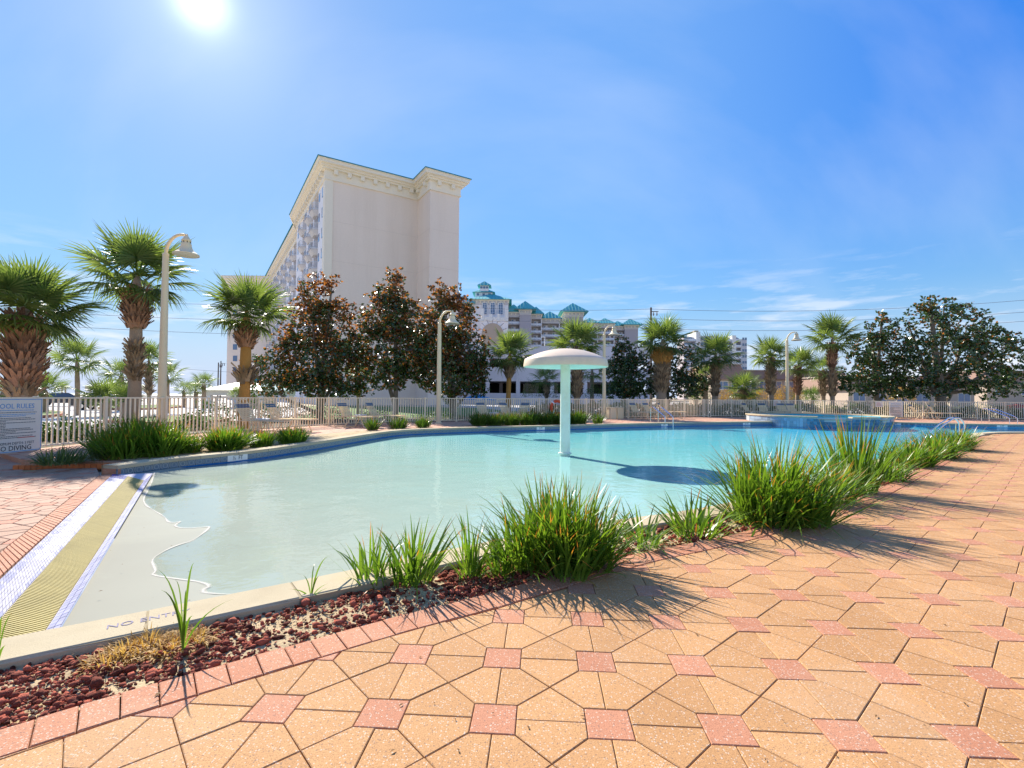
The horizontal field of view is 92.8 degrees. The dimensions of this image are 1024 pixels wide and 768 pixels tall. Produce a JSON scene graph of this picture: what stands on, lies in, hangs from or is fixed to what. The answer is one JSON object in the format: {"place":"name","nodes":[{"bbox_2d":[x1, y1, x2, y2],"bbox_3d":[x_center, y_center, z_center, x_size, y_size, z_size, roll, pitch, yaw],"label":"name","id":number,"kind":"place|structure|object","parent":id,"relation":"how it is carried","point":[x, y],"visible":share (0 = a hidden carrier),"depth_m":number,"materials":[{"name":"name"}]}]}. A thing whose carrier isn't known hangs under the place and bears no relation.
{"place":"outdoors","nodes":[
{"label":"outdoors","id":0,"kind":"place"},
{"bbox_2d":[42,410,62,417],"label":"lawn","id":1,"kind":"structure","parent":0,"point":[49,413],"depth_m":30.10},
{"bbox_2d":[38,370,72,411],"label":"palm tree","id":2,"kind":"object","parent":1,"relation":"on","point":[51,380],"visible":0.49,"depth_m":33.07,"materials":[{"name":"green plant"}]},
{"bbox_2d":[0,458,111,579],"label":"entry paving","id":3,"kind":"structure","parent":0,"point":[37,507],"depth_m":6.16,"materials":[{"name":"brick"}]},
{"bbox_2d":[13,463,112,469],"bbox_3d":[-8.139,1.509,8.901,1.558,0.108,0.120,1,-2,-12],"label":"brick edging","id":4,"kind":"object","parent":3,"relation":"on","point":[64,466],"visible":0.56,"depth_m":8.83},
{"bbox_2d":[0,473,152,638],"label":"entry drain strip","id":5,"kind":"object","parent":3,"relation":"on","point":[43,582],"visible":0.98,"depth_m":3.94,"materials":[{"name":"plastic"}]},
{"bbox_2d":[97,404,180,409],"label":"lawn","id":6,"kind":"structure","parent":0,"point":[151,407],"depth_m":47.24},
{"bbox_2d":[172,379,194,406],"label":"palm tree","id":7,"kind":"object","parent":6,"relation":"on","point":[182,389],"visible":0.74,"depth_m":51.85,"materials":[{"name":"green plant"}]},
{"bbox_2d":[42,396,302,430],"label":"road","id":8,"kind":"structure","parent":0,"point":[71,412],"depth_m":39.40,"materials":[{"name":"asphalt"}]},
{"bbox_2d":[45,334,109,414],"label":"palm tree","id":9,"kind":"object","parent":8,"relation":"on","point":[88,351],"visible":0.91,"depth_m":30.78,"materials":[{"name":"green plant"}]},
{"bbox_2d":[69,376,127,415],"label":"palm tree","id":10,"kind":"object","parent":8,"relation":"on","point":[103,389],"visible":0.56,"depth_m":29.58,"materials":[{"name":"green plant"}]},
{"bbox_2d":[95,357,144,410],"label":"palm tree","id":11,"kind":"object","parent":8,"relation":"on","point":[119,367],"visible":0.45,"depth_m":39.62,"materials":[{"name":"green plant"}]},
{"bbox_2d":[108,381,147,417],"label":"palm tree","id":12,"kind":"object","parent":8,"relation":"on","point":[120,391],"visible":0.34,"depth_m":27.73,"materials":[{"name":"green plant"}]},
{"bbox_2d":[117,339,176,414],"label":"palm tree","id":13,"kind":"object","parent":8,"relation":"on","point":[151,348],"visible":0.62,"depth_m":30.89,"materials":[{"name":"green plant"}]},
{"bbox_2d":[152,360,187,412],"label":"palm tree","id":14,"kind":"object","parent":8,"relation":"on","point":[171,371],"visible":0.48,"depth_m":36.02,"materials":[{"name":"green plant"}]},
{"bbox_2d":[183,379,207,407],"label":"palm tree","id":15,"kind":"object","parent":8,"relation":"on","point":[195,393],"visible":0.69,"depth_m":49.80,"materials":[{"name":"green plant"}]},
{"bbox_2d":[190,370,217,408],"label":"palm tree","id":16,"kind":"object","parent":8,"relation":"on","point":[203,387],"visible":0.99,"depth_m":45.82,"materials":[{"name":"green plant"}]},
{"bbox_2d":[206,379,294,407],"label":"pavilion","id":17,"kind":"structure","parent":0,"point":[221,390],"depth_m":49.91,"materials":[{"name":"white paint"}]},
{"bbox_2d":[221,406,518,429],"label":"lawn","id":18,"kind":"structure","parent":0,"point":[467,409],"depth_m":44.81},
{"bbox_2d":[239,271,369,417],"bbox_3d":[-12.255,-2.324,29.108,7.904,8.813,4.330,0,-1,0],"label":"magnolia tree","id":19,"kind":"object","parent":18,"relation":"on","point":[323,375],"visible":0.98,"depth_m":28.65,"materials":[{"name":"green plant"}]},
{"bbox_2d":[486,326,539,415],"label":"palm tree","id":20,"kind":"object","parent":18,"relation":"on","point":[509,343],"visible":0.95,"depth_m":31.07,"materials":[{"name":"green plant"}]},
{"bbox_2d":[0,434,1023,767],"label":"deck","id":21,"kind":"structure","parent":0,"point":[790,648],"depth_m":2.21,"materials":[{"name":"brick"}]},
{"bbox_2d":[0,417,1023,470],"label":"deck","id":22,"kind":"structure","parent":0,"point":[18,457],"depth_m":21.04,"materials":[{"name":"brick"}]},
{"bbox_2d":[157,233,199,429],"bbox_3d":[-9.736,-1.419,14.159,1.100,5.967,0.680,0,-1,0],"label":"lamp post","id":23,"kind":"object","parent":22,"relation":"on","point":[185,250],"visible":0.93,"depth_m":14.10,"materials":[{"name":"metal"}]},
{"bbox_2d":[48,431,375,462],"bbox_3d":[-6.229,1.550,12.945,2.269,0.047,9.342,0,-2,23],"label":"planting bed","id":24,"kind":"object","parent":22,"relation":"on","point":[316,437],"visible":0.27,"depth_m":12.64,"materials":[{"name":"soil"}]},
{"bbox_2d":[21,443,102,468],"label":"grass clump","id":25,"kind":"object","parent":24,"relation":"on","point":[62,458],"visible":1,"depth_m":8.65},
{"bbox_2d":[79,442,124,462],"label":"grass clump","id":26,"kind":"object","parent":24,"relation":"on","point":[99,456],"visible":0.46,"depth_m":9.27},
{"bbox_2d":[57,409,201,461],"bbox_3d":[-7.645,0.986,9.910,2.562,0.974,2.246,0,-1,0],"label":"grass clump","id":27,"kind":"object","parent":24,"relation":"on","point":[134,441],"visible":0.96,"depth_m":9.65,"materials":[{"name":"plant"}]},
{"bbox_2d":[175,433,210,453],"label":"grass clump","id":28,"kind":"object","parent":24,"relation":"on","point":[193,449],"visible":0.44,"depth_m":10.46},
{"bbox_2d":[195,422,261,452],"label":"grass clump","id":29,"kind":"object","parent":24,"relation":"on","point":[224,439],"visible":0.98,"depth_m":10.88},
{"bbox_2d":[247,429,277,447],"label":"grass clump","id":30,"kind":"object","parent":24,"relation":"on","point":[266,440],"visible":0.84,"depth_m":11.76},
{"bbox_2d":[269,426,313,444],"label":"grass clump","id":31,"kind":"object","parent":24,"relation":"on","point":[289,436],"visible":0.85,"depth_m":12.50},
{"bbox_2d":[229,399,290,434],"bbox_3d":[-8.173,1.053,15.856,1.865,1.131,0.691,0,-2,13],"label":"lounge chair","id":32,"kind":"object","parent":22,"relation":"on","point":[243,409],"visible":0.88,"depth_m":15.84,"materials":[{"name":"beige paint"}]},
{"bbox_2d":[259,399,318,431],"bbox_3d":[-7.752,1.084,16.955,1.865,1.131,0.691,0,-1,6],"label":"lounge chair","id":33,"kind":"object","parent":22,"relation":"on","point":[272,410],"visible":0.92,"depth_m":16.96,"materials":[{"name":"beige paint"}]},
{"bbox_2d":[0,396,708,446],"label":"pool fence","id":34,"kind":"object","parent":22,"relation":"on","point":[294,403],"visible":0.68,"depth_m":17.37,"materials":[{"name":"metal"}]},
{"bbox_2d":[0,398,42,453],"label":"pool sign","id":35,"kind":"object","parent":34,"relation":"attached to","point":[20,425],"visible":1,"depth_m":10.55,"materials":[{"name":"white"}]},
{"bbox_2d":[332,399,379,427],"bbox_3d":[-6.270,1.163,19.577,1.865,1.131,0.691,0,-2,20],"label":"lounge chair","id":36,"kind":"object","parent":22,"relation":"on","point":[346,410],"visible":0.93,"depth_m":19.63,"materials":[{"name":"beige paint"}]},
{"bbox_2d":[363,415,382,430],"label":"grass clump","id":37,"kind":"object","parent":22,"relation":"on","point":[371,424],"visible":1,"depth_m":17.74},
{"bbox_2d":[361,399,406,424],"bbox_3d":[-5.458,1.200,20.737,1.865,1.131,0.691,0,-2,14],"label":"lounge chair","id":38,"kind":"object","parent":22,"relation":"on","point":[370,407],"visible":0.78,"depth_m":20.73,"materials":[{"name":"beige paint"}]},
{"bbox_2d":[435,310,459,423],"bbox_3d":[-3.008,-0.809,22.680,1.100,5.290,0.680,0,-1,0],"label":"lamp post","id":39,"kind":"object","parent":22,"relation":"on","point":[452,320],"visible":1,"depth_m":22.59,"materials":[{"name":"metal"}]},
{"bbox_2d":[465,411,490,425],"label":"grass clump","id":40,"kind":"object","parent":22,"relation":"on","point":[477,420],"visible":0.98,"depth_m":20.93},
{"bbox_2d":[388,423,604,429],"bbox_3d":[0.375,1.809,20.898,11.443,0.051,1.026,1,-2,-30],"label":"planting bed","id":41,"kind":"object","parent":22,"relation":"on","point":[445,427],"visible":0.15,"depth_m":18.73,"materials":[{"name":"soil"}]},
{"bbox_2d":[386,415,408,428],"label":"grass clump","id":42,"kind":"object","parent":41,"relation":"on","point":[400,425],"visible":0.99,"depth_m":18.70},
{"bbox_2d":[481,411,506,425],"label":"grass clump","id":43,"kind":"object","parent":41,"relation":"on","point":[495,420],"visible":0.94,"depth_m":21.10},
{"bbox_2d":[500,410,523,425],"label":"grass clump","id":44,"kind":"object","parent":41,"relation":"on","point":[512,419],"visible":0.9,"depth_m":21.34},
{"bbox_2d":[515,409,543,424],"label":"grass clump","id":45,"kind":"object","parent":41,"relation":"on","point":[530,418],"visible":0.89,"depth_m":21.63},
{"bbox_2d":[537,409,557,424],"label":"grass clump","id":46,"kind":"object","parent":41,"relation":"on","point":[548,419],"visible":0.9,"depth_m":21.88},
{"bbox_2d":[570,409,594,423],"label":"grass clump","id":47,"kind":"object","parent":41,"relation":"on","point":[578,418],"visible":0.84,"depth_m":22.40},
{"bbox_2d":[745,412,895,430],"bbox_3d":[17.231,2.415,27.701,7.190,1.365,7.190,0,-1,0],"label":"raised spa","id":48,"kind":"object","parent":22,"relation":"in","point":[796,419],"visible":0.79,"depth_m":25.08,"materials":[{"name":"tile"}]},
{"bbox_2d":[710,399,1023,419],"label":"pool fence","id":49,"kind":"object","parent":22,"relation":"on","point":[872,407],"visible":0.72,"depth_m":33.27,"materials":[{"name":"metal"}]},
{"bbox_2d":[889,402,902,416],"bbox_3d":[26.267,1.734,33.331,0.897,1.060,0.019,0,-1,5],"label":"pool sign","id":50,"kind":"object","parent":49,"relation":"attached to","point":[895,409],"visible":0.98,"depth_m":33.33,"materials":[{"name":"white"}]},
{"bbox_2d":[0,0,1023,626],"label":"sky","id":51,"kind":"structure","parent":0,"point":[756,164],"materials":[{"name":"blue"}]},
{"bbox_2d":[34,396,997,729],"bbox_3d":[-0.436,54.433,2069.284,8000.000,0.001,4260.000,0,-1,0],"label":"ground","id":52,"kind":"structure","parent":0,"point":[298,416],"depth_m":66.70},
{"bbox_2d":[220,154,471,404],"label":"apartment building","id":53,"kind":"structure","parent":52,"relation":"on","point":[358,229],"depth_m":75.11,"materials":[{"name":"paint"}]},
{"bbox_2d":[0,465,920,727],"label":"planting bed","id":54,"kind":"object","parent":52,"relation":"on","point":[114,688],"visible":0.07,"depth_m":2.69,"materials":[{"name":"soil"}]},
{"bbox_2d":[70,622,225,677],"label":"dry grass","id":55,"kind":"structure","parent":54,"relation":"on","point":[131,644],"depth_m":2.38,"materials":[{"name":"plant"}]},
{"bbox_2d":[159,563,231,649],"bbox_3d":[-1.562,1.094,2.370,0.385,0.434,0.101,0,-1,9],"label":"grass sprout","id":56,"kind":"object","parent":54,"relation":"on","point":[182,623],"depth_m":2.39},
{"bbox_2d":[0,535,692,729],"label":"lava rock","id":57,"kind":"object","parent":54,"relation":"on","point":[94,681],"visible":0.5,"depth_m":2.38,"materials":[{"name":"stone"}]},
{"bbox_2d":[327,514,482,602],"bbox_3d":[-0.738,1.119,3.265,1.112,0.468,0.828,0,-1,0],"label":"grass clump","id":58,"kind":"object","parent":54,"relation":"on","point":[414,566],"visible":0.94,"depth_m":3.25,"materials":[{"name":"plant"}]},
{"bbox_2d":[426,505,528,580],"bbox_3d":[-0.227,1.116,3.443,0.743,0.491,0.732,0,-2,32],"label":"grass clump","id":59,"kind":"object","parent":54,"relation":"on","point":[472,560],"visible":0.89,"depth_m":3.39,"materials":[{"name":"plant"}]},
{"bbox_2d":[455,471,677,587],"bbox_3d":[0.422,1.009,3.663,1.718,0.727,1.387,0,-1,0],"label":"grass clump","id":60,"kind":"object","parent":54,"relation":"on","point":[558,540],"visible":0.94,"depth_m":3.46,"materials":[{"name":"plant"}]},
{"bbox_2d":[608,498,686,559],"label":"grass clump","id":61,"kind":"object","parent":54,"relation":"on","point":[655,539],"visible":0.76,"depth_m":4.22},
{"bbox_2d":[643,488,763,542],"bbox_3d":[1.724,1.153,4.430,1.089,0.500,1.100,0,-2,31],"label":"grass clump","id":62,"kind":"object","parent":54,"relation":"on","point":[688,525],"visible":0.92,"depth_m":4.42,"materials":[{"name":"plant"}]},
{"bbox_2d":[620,466,919,541],"bbox_3d":[7.819,1.560,9.515,16.988,0.087,0.842,2,-2,-39],"label":"lava rock","id":63,"kind":"object","parent":54,"relation":"on","point":[695,538],"visible":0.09,"depth_m":4.62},
{"bbox_2d":[671,431,902,540],"bbox_3d":[2.650,0.927,5.085,2.150,0.999,1.975,0,-1,0],"label":"grass clump","id":64,"kind":"object","parent":54,"relation":"on","point":[780,500],"visible":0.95,"depth_m":4.76,"materials":[{"name":"plant"}]},
{"bbox_2d":[768,449,903,509],"bbox_3d":[3.829,1.128,5.920,1.468,0.660,1.562,0,-1,0],"label":"grass clump","id":65,"kind":"object","parent":54,"relation":"on","point":[864,487],"visible":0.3,"depth_m":5.83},
{"bbox_2d":[789,411,933,495],"bbox_3d":[4.737,0.918,6.582,1.836,1.128,1.861,0,-1,0],"label":"grass clump","id":66,"kind":"object","parent":54,"relation":"on","point":[861,457],"visible":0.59,"depth_m":6.47,"materials":[{"name":"plant"}]},
{"bbox_2d":[864,450,933,482],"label":"grass clump","id":67,"kind":"object","parent":54,"relation":"on","point":[906,472],"visible":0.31,"depth_m":7.46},
{"bbox_2d":[872,437,959,467],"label":"grass clump","id":68,"kind":"object","parent":54,"relation":"on","point":[915,450],"visible":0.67,"depth_m":9.04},
{"bbox_2d":[886,427,988,461],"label":"grass clump","id":69,"kind":"object","parent":54,"relation":"on","point":[954,449],"visible":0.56,"depth_m":10.42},
{"bbox_2d":[923,425,998,452],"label":"grass clump","id":70,"kind":"object","parent":54,"relation":"on","point":[975,443],"visible":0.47,"depth_m":12.19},
{"bbox_2d":[279,343,649,404],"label":"parking garage","id":71,"kind":"structure","parent":52,"relation":"on","point":[496,386],"depth_m":91.97,"materials":[{"name":"concrete"}]},
{"bbox_2d":[0,421,1023,670],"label":"swimming pool","id":72,"kind":"structure","parent":52,"relation":"in","point":[278,519],"depth_m":6.55,"materials":[{"name":"liquid"}]},
{"bbox_2d":[523,348,607,455],"bbox_3d":[1.342,0.598,12.288,2.124,2.975,2.124,0,-1,0],"label":"mushroom fountain","id":73,"kind":"object","parent":72,"relation":"on","point":[565,360],"visible":0.99,"depth_m":12.14,"materials":[{"name":"white paint"}]},
{"bbox_2d":[319,425,1023,456],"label":"water","id":74,"kind":"structure","parent":72,"relation":"in","point":[761,431],"depth_m":19.61,"materials":[{"name":"liquid"}]},
{"bbox_2d":[143,472,221,593],"bbox_3d":[-4.210,1.528,6.026,0.559,0.001,6.951,2,-2,-38],"label":"foam","id":75,"kind":"object","parent":74,"relation":"on","point":[203,589],"visible":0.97,"depth_m":4.04,"materials":[{"name":"beige"}]},
{"bbox_2d":[925,417,965,438],"bbox_3d":[14.791,1.691,16.675,1.437,1.113,0.440,0,-1,0],"label":"pool handrail","id":76,"kind":"object","parent":72,"relation":"attached to","point":[955,418],"visible":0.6,"depth_m":16.82,"materials":[{"name":"metal"}]},
{"bbox_2d":[41,414,1007,447],"bbox_3d":[12.628,2.260,30.500,69.601,0.123,19.252,1,-2,-20],"label":"planting strip","id":77,"kind":"object","parent":52,"relation":"on","point":[65,441],"visible":0.09,"depth_m":23.40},
{"bbox_2d":[0,250,124,396],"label":"palm tree","id":78,"kind":"object","parent":77,"relation":"on","point":[25,331],"visible":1,"depth_m":11.97,"materials":[{"name":"green plant"}]},
{"bbox_2d":[42,414,93,441],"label":"shrub","id":79,"kind":"object","parent":77,"relation":"on","point":[65,433],"visible":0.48,"depth_m":14.20,"materials":[{"name":"green plant"}]},
{"bbox_2d":[54,215,205,420],"bbox_3d":[-12.836,-1.855,16.451,4.111,7.213,4.017,1,-2,-24],"label":"palm tree","id":80,"kind":"object","parent":77,"relation":"on","point":[136,297],"visible":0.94,"depth_m":16.17,"materials":[{"name":"green plant"}]},
{"bbox_2d":[170,412,210,429],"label":"shrub","id":81,"kind":"object","parent":77,"relation":"on","point":[191,423],"visible":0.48,"depth_m":18.84,"materials":[{"name":"green plant"}]},
{"bbox_2d":[192,398,237,425],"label":"shrub","id":82,"kind":"object","parent":77,"relation":"on","point":[213,412],"visible":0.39,"depth_m":21.43,"materials":[{"name":"green plant"}]},
{"bbox_2d":[197,270,300,428],"bbox_3d":[-10.752,-1.355,19.536,3.958,6.406,3.888,0,-1,0],"label":"palm tree","id":83,"kind":"object","parent":77,"relation":"on","point":[247,297],"visible":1,"depth_m":19.25,"materials":[{"name":"green plant"}]},
{"bbox_2d":[350,266,446,417],"bbox_3d":[-7.078,-2.579,30.146,5.776,9.455,4.409,1,-2,-22],"label":"magnolia tree","id":84,"kind":"object","parent":77,"relation":"on","point":[391,327],"visible":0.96,"depth_m":29.59,"materials":[{"name":"green plant"}]},
{"bbox_2d":[409,277,494,417],"bbox_3d":[-3.954,-2.277,31.066,5.245,8.949,4.413,1,-2,-29],"label":"magnolia tree","id":85,"kind":"object","parent":77,"relation":"on","point":[466,372],"visible":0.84,"depth_m":30.60,"materials":[{"name":"green plant"}]},
{"bbox_2d":[546,314,613,409],"bbox_3d":[4.491,-1.153,32.873,4.747,6.928,4.574,0,-1,0],"label":"palm tree","id":86,"kind":"object","parent":77,"relation":"on","point":[577,332],"visible":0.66,"depth_m":32.62,"materials":[{"name":"green plant"}]},
{"bbox_2d":[602,325,619,416],"bbox_3d":[6.064,-0.780,30.037,1.100,5.754,0.680,0,-1,11],"label":"lamp post","id":87,"kind":"object","parent":77,"relation":"on","point":[613,333],"visible":0.95,"depth_m":30.02,"materials":[{"name":"metal"}]},
{"bbox_2d":[631,310,694,403],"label":"palm tree","id":88,"kind":"object","parent":77,"relation":"on","point":[662,354],"visible":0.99,"depth_m":36.04,"materials":[{"name":"green plant"}]},
{"bbox_2d":[687,330,745,407],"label":"palm tree","id":89,"kind":"object","parent":77,"relation":"on","point":[718,344],"visible":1,"depth_m":37.72,"materials":[{"name":"green plant"}]},
{"bbox_2d":[746,335,793,410],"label":"palm tree","id":90,"kind":"object","parent":77,"relation":"on","point":[770,361],"visible":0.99,"depth_m":38.26,"materials":[{"name":"green plant"}]},
{"bbox_2d":[530,400,1023,419],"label":"hedge","id":91,"kind":"object","parent":77,"relation":"on","point":[853,407],"visible":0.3,"depth_m":35.19,"materials":[{"name":"green plant"}]},
{"bbox_2d":[786,332,801,412],"bbox_3d":[20.162,-0.714,34.939,1.100,6.098,0.680,0,-2,29],"label":"lamp post","id":92,"kind":"object","parent":77,"relation":"on","point":[796,337],"visible":0.91,"depth_m":35.03,"materials":[{"name":"metal"}]},
{"bbox_2d":[777,345,824,404],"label":"palm tree","id":93,"kind":"object","parent":77,"relation":"on","point":[799,356],"visible":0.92,"depth_m":40.73,"materials":[{"name":"green plant"}]},
{"bbox_2d":[800,309,870,412],"bbox_3d":[25.280,-1.597,38.515,4.768,8.435,5.228,0,-1,0],"label":"palm tree","id":94,"kind":"object","parent":77,"relation":"on","point":[827,325],"visible":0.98,"depth_m":38.27,"materials":[{"name":"green plant"}]},
{"bbox_2d":[837,310,920,406],"bbox_3d":[29.206,-1.695,38.978,6.680,8.722,3.862,0,-1,0],"label":"magnolia tree","id":95,"kind":"object","parent":77,"relation":"on","point":[874,377],"visible":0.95,"depth_m":38.67,"materials":[{"name":"green plant"}]},
{"bbox_2d":[884,294,1023,416],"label":"magnolia tree","id":96,"kind":"object","parent":77,"relation":"on","point":[941,383],"visible":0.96,"depth_m":37.62,"materials":[{"name":"green plant"}]},
{"bbox_2d":[458,281,641,366],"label":"hotel","id":97,"kind":"structure","parent":52,"relation":"on","point":[504,316],"depth_m":205.67,"materials":[{"name":"white paint"}]},
{"bbox_2d":[677,331,746,398],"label":"apartment tower","id":98,"kind":"structure","parent":52,"relation":"on","point":[740,345],"depth_m":250.63,"materials":[{"name":"white paint"}]},
{"bbox_2d":[688,364,744,405],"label":"mansard building","id":99,"kind":"structure","parent":0,"point":[734,370],"depth_m":84.89,"materials":[{"name":"brown"}]},
{"bbox_2d":[441,402,1022,415],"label":"parking lot","id":100,"kind":"structure","parent":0,"point":[467,405],"depth_m":67.38,"materials":[{"name":"asphalt"}]},
{"bbox_2d":[530,369,559,405],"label":"palm tree","id":101,"kind":"object","parent":100,"relation":"on","point":[546,383],"visible":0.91,"depth_m":45.83,"materials":[{"name":"green plant"}]},
{"bbox_2d":[581,354,610,409],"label":"palm tree","id":102,"kind":"object","parent":100,"relation":"on","point":[591,377],"visible":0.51,"depth_m":44.83,"materials":[{"name":"green plant"}]},
{"bbox_2d":[600,335,648,402],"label":"magnolia tree","id":103,"kind":"object","parent":100,"relation":"on","point":[621,366],"visible":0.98,"depth_m":40.68,"materials":[{"name":"green plant"}]},
{"bbox_2d":[633,338,710,404],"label":"magnolia tree","id":104,"kind":"object","parent":100,"relation":"on","point":[693,388],"visible":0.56,"depth_m":41.72,"materials":[{"name":"green plant"}]},
{"bbox_2d":[690,363,722,404],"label":"palm tree","id":105,"kind":"object","parent":100,"relation":"on","point":[705,395],"visible":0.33,"depth_m":42.76,"materials":[{"name":"green plant"}]},
{"bbox_2d":[721,369,765,406],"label":"palm tree","id":106,"kind":"object","parent":100,"relation":"on","point":[745,393],"visible":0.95,"depth_m":41.60,"materials":[{"name":"green plant"}]},
{"bbox_2d":[803,353,847,405],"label":"palm tree","id":107,"kind":"object","parent":100,"relation":"on","point":[821,376],"visible":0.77,"depth_m":43.83,"materials":[{"name":"green plant"}]},
{"bbox_2d":[744,370,845,405],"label":"mansard building","id":108,"kind":"structure","parent":0,"point":[781,378],"depth_m":90.88,"materials":[{"name":"brown"}]},
{"bbox_2d":[799,375,974,408],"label":"mansard building","id":109,"kind":"structure","parent":0,"point":[842,396],"depth_m":72.88,"materials":[{"name":"brown"}]},
{"bbox_2d":[921,370,1023,408],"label":"mansard building","id":110,"kind":"structure","parent":0,"point":[1011,398],"depth_m":78.89,"materials":[{"name":"brown"}]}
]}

